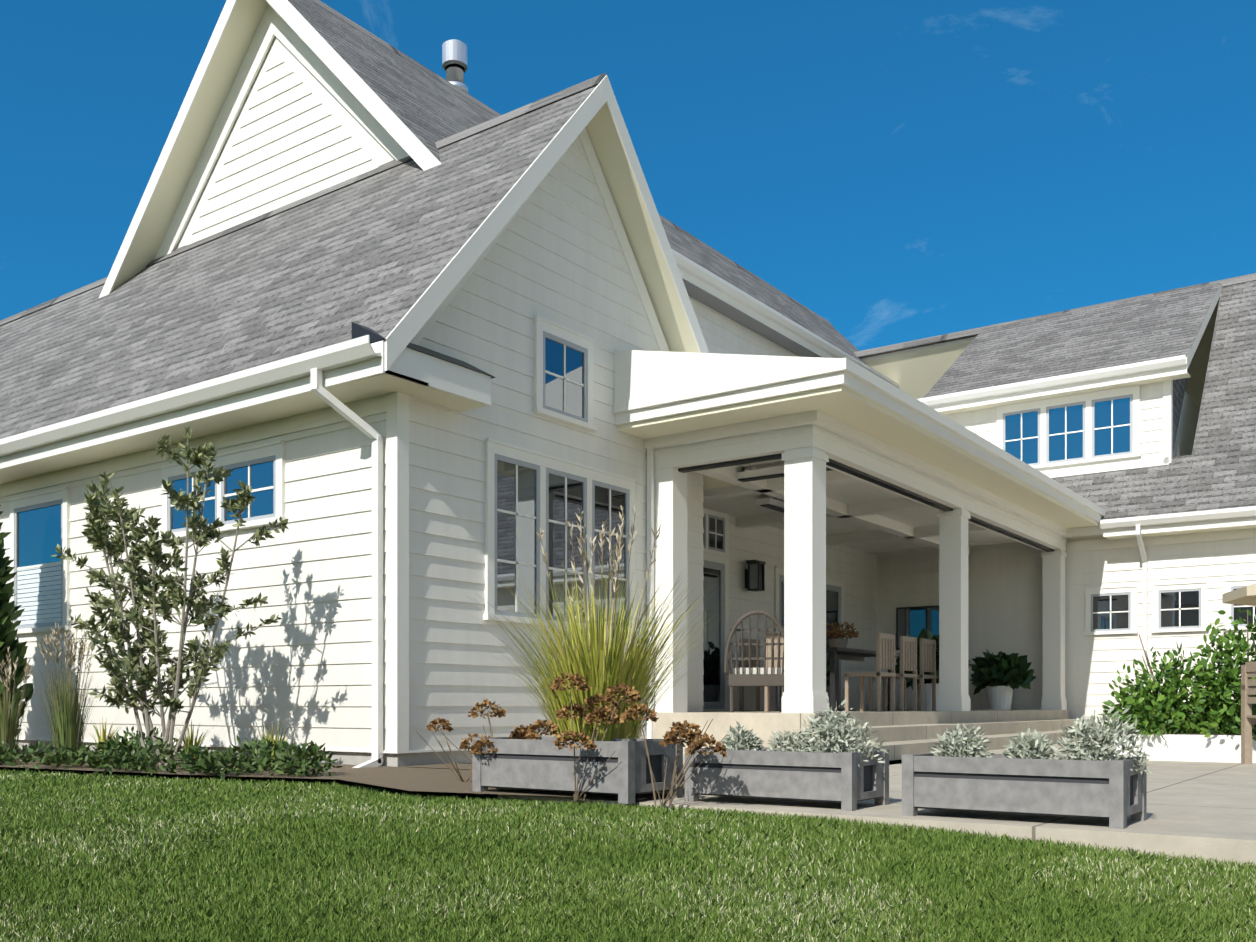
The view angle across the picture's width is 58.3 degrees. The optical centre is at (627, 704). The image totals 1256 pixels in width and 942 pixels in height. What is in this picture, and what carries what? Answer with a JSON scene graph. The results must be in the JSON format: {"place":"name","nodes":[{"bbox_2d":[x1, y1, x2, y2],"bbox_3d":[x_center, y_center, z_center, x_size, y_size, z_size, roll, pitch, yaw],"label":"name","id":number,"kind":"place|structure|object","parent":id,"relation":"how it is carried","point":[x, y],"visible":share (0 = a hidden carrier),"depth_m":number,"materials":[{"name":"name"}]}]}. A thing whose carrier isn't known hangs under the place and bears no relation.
{"place":"outdoors","nodes":[
{"label":"outdoors","id":0,"kind":"place"},
{"bbox_2d":[0,767,1255,941],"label":"lawn ground","id":1,"kind":"structure","parent":0,"point":[405,792],"depth_m":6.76,"materials":[{"name":"green plant"}]},
{"bbox_2d":[52,426,288,765],"bbox_3d":[-3.808,-0.770,9.068,2.258,2.667,1.299,0,0,36],"label":"multi stem shrub","id":2,"kind":"object","parent":1,"relation":"on","point":[102,513],"visible":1,"depth_m":8.86,"materials":[{"name":"green plant"}]},
{"bbox_2d":[0,749,684,798],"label":"mulch beds","id":3,"kind":"object","parent":1,"relation":"on","point":[428,778],"visible":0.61,"depth_m":7.80,"materials":[{"name":"brown soil"}]},
{"bbox_2d":[0,505,33,734],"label":"arborvitae","id":4,"kind":"object","parent":3,"relation":"on","point":[8,615],"visible":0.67,"depth_m":11.40,"materials":[{"name":"green plant"}]},
{"bbox_2d":[0,646,36,762],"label":"reed grass","id":5,"kind":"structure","parent":3,"relation":"on","point":[8,734],"depth_m":9.69,"materials":[{"name":"brown"}]},
{"bbox_2d":[30,622,101,763],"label":"reed grass","id":6,"kind":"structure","parent":3,"relation":"on","point":[66,726],"depth_m":9.41,"materials":[{"name":"brown"}]},
{"bbox_2d":[87,717,122,750],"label":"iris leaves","id":7,"kind":"object","parent":3,"relation":"on","point":[102,738],"visible":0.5,"depth_m":10.20,"materials":[{"name":"plant"}]},
{"bbox_2d":[0,726,342,780],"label":"ground cover plants","id":8,"kind":"object","parent":3,"relation":"on","point":[301,761],"visible":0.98,"depth_m":8.18,"materials":[{"name":"green plant"}]},
{"bbox_2d":[173,720,217,762],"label":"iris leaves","id":9,"kind":"object","parent":3,"relation":"on","point":[189,741],"visible":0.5,"depth_m":9.64,"materials":[{"name":"plant"}]},
{"bbox_2d":[255,722,291,765],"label":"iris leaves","id":10,"kind":"object","parent":3,"relation":"on","point":[276,738],"visible":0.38,"depth_m":9.07,"materials":[{"name":"green plant"}]},
{"bbox_2d":[416,717,492,781],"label":"dried flowers","id":11,"kind":"object","parent":3,"relation":"on","point":[465,743],"visible":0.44,"depth_m":7.23,"materials":[{"name":"brown plant"}]},
{"bbox_2d":[441,698,558,789],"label":"dried flowers","id":12,"kind":"object","parent":3,"relation":"on","point":[528,732],"visible":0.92,"depth_m":6.44,"materials":[{"name":"brown plant"}]},
{"bbox_2d":[500,586,653,736],"bbox_3d":[-0.343,-0.167,7.213,1.093,1.249,1.069,0,0,36],"label":"miscanthus","id":13,"kind":"object","parent":3,"relation":"on","point":[549,708],"visible":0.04,"depth_m":7.14,"materials":[{"name":"green"}]},
{"bbox_2d":[472,736,682,803],"bbox_3d":[-0.292,0.346,6.302,1.092,0.322,0.518,0,0,36],"label":"planter","id":14,"kind":"object","parent":3,"relation":"on","point":[543,764],"visible":0.88,"depth_m":6.06,"materials":[{"name":"grey concrete"}]},
{"bbox_2d":[550,672,641,800],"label":"dried flowers","id":15,"kind":"object","parent":3,"relation":"on","point":[608,698],"visible":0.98,"depth_m":5.99,"materials":[{"name":"brown plant"}]},
{"bbox_2d":[469,503,733,740],"bbox_3d":[-0.165,-0.368,6.604,1.646,1.652,1.637,0,0,36],"label":"miscanthus","id":16,"kind":"object","parent":3,"relation":"on","point":[600,674],"visible":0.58,"depth_m":6.44,"materials":[{"name":"green plant"}]},
{"bbox_2d":[620,702,726,806],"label":"dried flowers","id":17,"kind":"object","parent":1,"relation":"on","point":[688,734],"visible":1,"depth_m":5.60,"materials":[{"name":"brown plant"}]},
{"bbox_2d":[0,0,1255,350],"label":"sky","id":18,"kind":"structure","parent":0,"point":[900,171],"materials":[{"name":"blue"}]},
{"bbox_2d":[498,739,1255,865],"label":"patio","id":19,"kind":"structure","parent":0,"point":[1207,810],"depth_m":5.21,"materials":[{"name":"concrete"}]},
{"bbox_2d":[685,698,888,810],"bbox_3d":[0.842,0.235,5.812,1.023,0.545,0.461,0,0,36],"label":"planter","id":20,"kind":"object","parent":19,"relation":"on","point":[835,767],"visible":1,"depth_m":5.64,"materials":[{"name":"concrete"},{"name":"silver leaves"},{"name":"soil"}]},
{"bbox_2d":[902,706,1152,828],"bbox_3d":[1.796,0.251,5.041,1.012,0.512,0.450,0,0,36],"label":"planter","id":21,"kind":"object","parent":19,"relation":"on","point":[1028,775],"visible":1,"depth_m":4.87,"materials":[{"name":"concrete"},{"name":"silver leaves"},{"name":"soil"}]},
{"bbox_2d":[1097,608,1255,762],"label":"bush planter","id":22,"kind":"object","parent":19,"relation":"on","point":[1209,730],"visible":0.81,"depth_m":10.23,"materials":[{"name":"white"}]},
{"bbox_2d":[1222,583,1255,605],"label":"patio umbrella","id":23,"kind":"object","parent":19,"relation":"on","point":[1245,595],"visible":1,"depth_m":14.37,"materials":[{"name":"beige fabric"}]},
{"bbox_2d":[1241,661,1255,763],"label":"outdoor chair","id":24,"kind":"object","parent":19,"relation":"on","point":[1248,690],"visible":1,"depth_m":9.63,"materials":[{"name":"brown wood"}]},
{"label":"ground surface","id":25,"kind":"structure","parent":0,"visible":0},
{"bbox_2d":[0,36,1255,768],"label":"house walls","id":26,"kind":"structure","parent":25,"relation":"on","point":[302,668],"depth_m":10.83,"materials":[{"name":"white wood"}]},
{"bbox_2d":[0,0,1255,553],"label":"house roofs","id":27,"kind":"structure","parent":26,"relation":"on","point":[374,252],"depth_m":13.26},
{"bbox_2d":[442,39,467,93],"bbox_3d":[-2.608,-8.878,16.957,0.600,2.170,0.600,0,0,36],"label":"chimney flue","id":28,"kind":"object","parent":27,"relation":"on","point":[454,58],"visible":0.33,"depth_m":16.83,"materials":[{"name":"silver metal"}]},
{"bbox_2d":[0,0,1255,767],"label":"house trim","id":29,"kind":"structure","parent":26,"relation":"attached to","point":[356,380],"depth_m":10.94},
{"bbox_2d":[8,315,1255,710],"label":"house windows","id":30,"kind":"structure","parent":26,"relation":"in","point":[530,493],"depth_m":11.41,"materials":[{"name":"white glass"}]},
{"bbox_2d":[745,560,765,591],"bbox_3d":[1.830,-1.878,16.292,0.260,0.450,0.200,0,0,36],"label":"porch lantern","id":31,"kind":"object","parent":26,"relation":"attached to","point":[754,576],"visible":1,"depth_m":16.24,"materials":[{"name":"black metal"}]},
{"bbox_2d":[613,349,1113,760],"bbox_3d":[3.190,-1.547,14.907,4.110,4.709,9.960,0,0,36],"label":"porch","id":32,"kind":"object","parent":26,"relation":"attached to","point":[907,471],"visible":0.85,"depth_m":11.77,"materials":[{"name":"paint"}]},
{"bbox_2d":[724,611,783,711],"bbox_3d":[1.378,-0.452,12.024,0.709,1.059,0.698,0,0,6],"label":"wicker chair","id":33,"kind":"object","parent":32,"relation":"on","point":[756,677],"visible":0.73,"depth_m":11.76,"materials":[{"name":"brown"}]},
{"bbox_2d":[739,638,770,710],"bbox_3d":[1.721,-0.383,14.276,0.460,0.920,0.460,0,0,36],"label":"dining chair","id":34,"kind":"object","parent":32,"relation":"on","point":[746,665],"visible":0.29,"depth_m":14.32,"materials":[{"name":"brown wood"}]},
{"bbox_2d":[756,496,783,512],"bbox_3d":[2.076,-2.625,14.822,0.200,0.156,1.250,0,0,36],"label":"ceiling heater","id":35,"kind":"object","parent":32,"relation":"attached to","point":[770,502],"visible":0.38,"depth_m":14.38,"materials":[{"name":"silver metal"}]},
{"bbox_2d":[764,633,783,711],"bbox_3d":[1.926,-0.383,13.328,0.460,0.920,0.460,0,0,36],"label":"dining chair","id":36,"kind":"object","parent":32,"relation":"on","point":[768,665],"visible":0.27,"depth_m":13.25,"materials":[{"name":"brown wood"}]},
{"bbox_2d":[737,466,831,481],"bbox_3d":[1.743,-2.625,12.474,1.250,0.156,0.200,0,0,36],"label":"ceiling heater","id":37,"kind":"object","parent":32,"relation":"attached to","point":[753,474],"visible":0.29,"depth_m":12.57,"materials":[{"name":"silver metal"}]},
{"bbox_2d":[826,659,829,685],"bbox_3d":[2.467,-0.411,16.051,1.025,0.976,0.953,0,0,36],"label":"pot plant","id":38,"kind":"object","parent":32,"relation":"on","point":[827,670],"depth_m":15.93,"materials":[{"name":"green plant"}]},
{"bbox_2d":[771,647,898,711],"bbox_3d":[2.627,-0.303,14.303,0.950,0.760,1.900,0,0,36],"label":"dining table","id":39,"kind":"object","parent":32,"relation":"on","point":[834,655],"visible":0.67,"depth_m":13.80,"materials":[{"name":"black wood"}]},
{"bbox_2d":[826,622,858,647],"bbox_3d":[2.689,-0.875,14.371,0.518,0.384,0.592,0,0,36],"label":"flower arrangement","id":40,"kind":"object","parent":39,"relation":"on","point":[841,642],"visible":0.88,"depth_m":14.28,"materials":[{"name":"brown plant"}]},
{"bbox_2d":[844,633,895,711],"bbox_3d":[2.890,-0.383,13.436,0.460,0.920,0.460,0,0,36],"label":"dining chair","id":41,"kind":"object","parent":32,"relation":"on","point":[885,651],"visible":0.98,"depth_m":13.33,"materials":[{"name":"brown wood"}]},
{"bbox_2d":[869,636,917,710],"bbox_3d":[3.299,-0.383,14.004,0.460,0.920,0.460,0,0,36],"label":"dining chair","id":42,"kind":"object","parent":32,"relation":"on","point":[908,653],"visible":0.9,"depth_m":13.93,"materials":[{"name":"brown wood"}]},
{"bbox_2d":[890,638,936,710],"bbox_3d":[3.678,-0.383,14.532,0.460,0.920,0.460,0,0,36],"label":"dining chair","id":43,"kind":"object","parent":32,"relation":"on","point":[927,655],"visible":0.85,"depth_m":14.46,"materials":[{"name":"brown wood"}]},
{"bbox_2d":[908,627,938,686],"bbox_3d":[4.756,-0.559,17.410,1.088,1.273,1.239,0,0,36],"label":"pot plant","id":44,"kind":"object","parent":32,"relation":"on","point":[923,633],"visible":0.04,"depth_m":17.28,"materials":[{"name":"green plant"}]},
{"bbox_2d":[895,635,969,709],"bbox_3d":[4.320,-0.519,16.092,1.128,1.192,1.032,0,0,5],"label":"dining chair","id":45,"kind":"object","parent":32,"relation":"on","point":[927,694],"visible":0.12,"depth_m":15.90,"materials":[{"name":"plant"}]},
{"bbox_2d":[970,649,1035,709],"bbox_3d":[5.989,-0.422,18.012,0.833,0.998,1.101,0,0,-32],"label":"pot plant","id":46,"kind":"object","parent":32,"relation":"on","point":[1001,676],"visible":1,"depth_m":17.82,"materials":[{"name":"green plant"}]},
{"bbox_2d":[896,605,938,649],"bbox_3d":[5.264,-1.348,19.557,1.250,0.750,0.063,0,0,36],"label":"window","id":47,"kind":"structure","parent":26,"relation":"attached to","point":[912,621],"depth_m":19.69,"materials":[{"name":"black glass"}]}
]}

